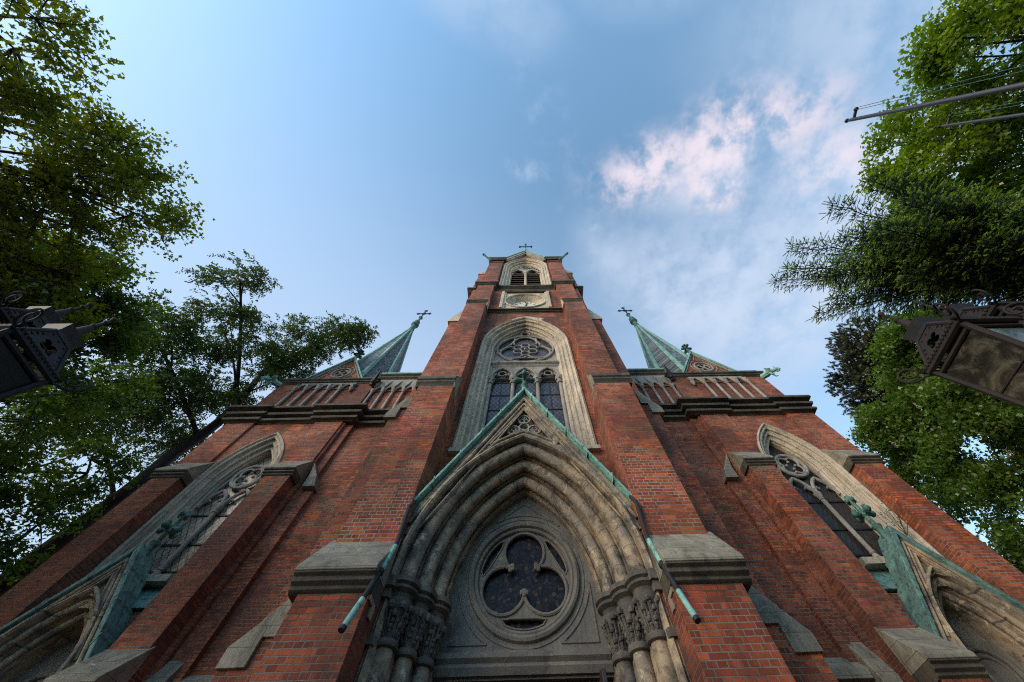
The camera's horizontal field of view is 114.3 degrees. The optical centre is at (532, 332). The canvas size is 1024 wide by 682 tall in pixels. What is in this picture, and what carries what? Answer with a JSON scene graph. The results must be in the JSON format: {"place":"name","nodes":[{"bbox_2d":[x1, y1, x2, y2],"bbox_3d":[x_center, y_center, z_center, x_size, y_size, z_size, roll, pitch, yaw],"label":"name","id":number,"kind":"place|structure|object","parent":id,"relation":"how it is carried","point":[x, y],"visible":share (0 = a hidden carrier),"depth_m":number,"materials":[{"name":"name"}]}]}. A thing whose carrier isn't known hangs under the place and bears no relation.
{"place":"outdoors","nodes":[
{"label":"outdoors","id":0,"kind":"place"},
{"bbox_2d":[0,291,117,399],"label":"lamp post","id":1,"kind":"object","parent":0,"point":[53,333],"visible":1,"depth_m":2.51,"materials":[{"name":"metal"}]},
{"bbox_2d":[0,220,176,590],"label":"maple tree","id":2,"kind":"object","parent":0,"point":[79,409],"visible":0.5,"depth_m":9.60,"materials":[{"name":"green plant"}]},
{"bbox_2d":[0,0,214,365],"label":"maple tree","id":3,"kind":"object","parent":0,"point":[51,177],"visible":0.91,"depth_m":7.23,"materials":[{"name":"green plant"}]},
{"bbox_2d":[0,249,378,596],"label":"locust tree","id":4,"kind":"object","parent":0,"point":[197,394],"visible":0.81,"depth_m":14.67,"materials":[{"name":"green plant"}]},
{"bbox_2d":[0,244,1023,681],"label":"church","id":5,"kind":"structure","parent":0,"point":[582,504],"depth_m":7.26,"materials":[{"name":"brick"}]},
{"bbox_2d":[86,432,283,612],"bbox_3d":[-9.615,5.216,10.052,2.320,5.739,0.630,-1,-66,-1],"label":"side window","id":6,"kind":"structure","parent":5,"relation":"in","point":[215,493],"depth_m":9.99,"materials":[{"name":"stone"}]},
{"bbox_2d":[448,317,600,454],"bbox_3d":[-0.278,1.400,12.870,3.880,9.461,0.786,-1,-66,-1],"label":"tower window","id":7,"kind":"structure","parent":5,"relation":"in","point":[538,347],"depth_m":12.43,"materials":[{"name":"stone"}]},
{"bbox_2d":[499,258,551,284],"bbox_3d":[-0.547,-4.739,26.920,3.660,9.052,0.960,-1,-66,-1],"label":"belfry window","id":8,"kind":"structure","parent":5,"relation":"in","point":[523,271],"depth_m":27.29,"materials":[{"name":"stone"}]},
{"bbox_2d":[757,423,944,592],"bbox_3d":[8.981,4.924,10.281,2.320,5.739,0.630,-1,-66,-1],"label":"side window","id":9,"kind":"structure","parent":5,"relation":"in","point":[816,476],"depth_m":10.26,"materials":[{"name":"stone"}]},
{"bbox_2d":[879,500,915,535],"bbox_3d":[9.906,4.981,9.003,0.869,0.956,0.550,-9,-66,3],"label":"wild plant","id":10,"kind":"object","parent":5,"relation":"attached to","point":[888,508],"visible":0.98,"depth_m":8.88,"materials":[{"name":"green plant"}]},
{"bbox_2d":[0,0,1023,573],"label":"sky","id":11,"kind":"structure","parent":0,"point":[368,155],"materials":[{"name":"blue"}]},
{"bbox_2d":[767,161,1023,326],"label":"spruce tree","id":12,"kind":"object","parent":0,"point":[943,246],"visible":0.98,"depth_m":5.67,"materials":[{"name":"green plant"}]},
{"bbox_2d":[822,308,977,446],"bbox_3d":[23.684,6.003,14.847,6.664,24.406,8.491,-1,-66,-1],"label":"pine tree","id":13,"kind":"object","parent":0,"point":[854,364],"visible":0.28,"depth_m":22.07,"materials":[{"name":"green plant"}]},
{"bbox_2d":[843,299,1023,573],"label":"chestnut tree","id":14,"kind":"object","parent":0,"point":[913,443],"visible":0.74,"depth_m":11.81,"materials":[{"name":"green plant"}]},
{"bbox_2d":[844,65,1023,122],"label":"flagpole","id":15,"kind":"object","parent":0,"point":[1015,86],"visible":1,"depth_m":4.39,"materials":[{"name":"grey metal"}]},
{"bbox_2d":[851,0,1023,290],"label":"maple tree","id":16,"kind":"object","parent":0,"point":[939,61],"visible":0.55,"depth_m":8.38,"materials":[{"name":"green plant"}]},
{"bbox_2d":[877,289,1023,407],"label":"lamp post","id":17,"kind":"object","parent":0,"point":[982,347],"visible":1,"depth_m":2.42,"materials":[{"name":"metal"}]},
{"bbox_2d":[937,101,1023,127],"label":"flagpole","id":18,"kind":"object","parent":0,"point":[948,123],"visible":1,"depth_m":5.60,"materials":[{"name":"grey metal"}]}
]}

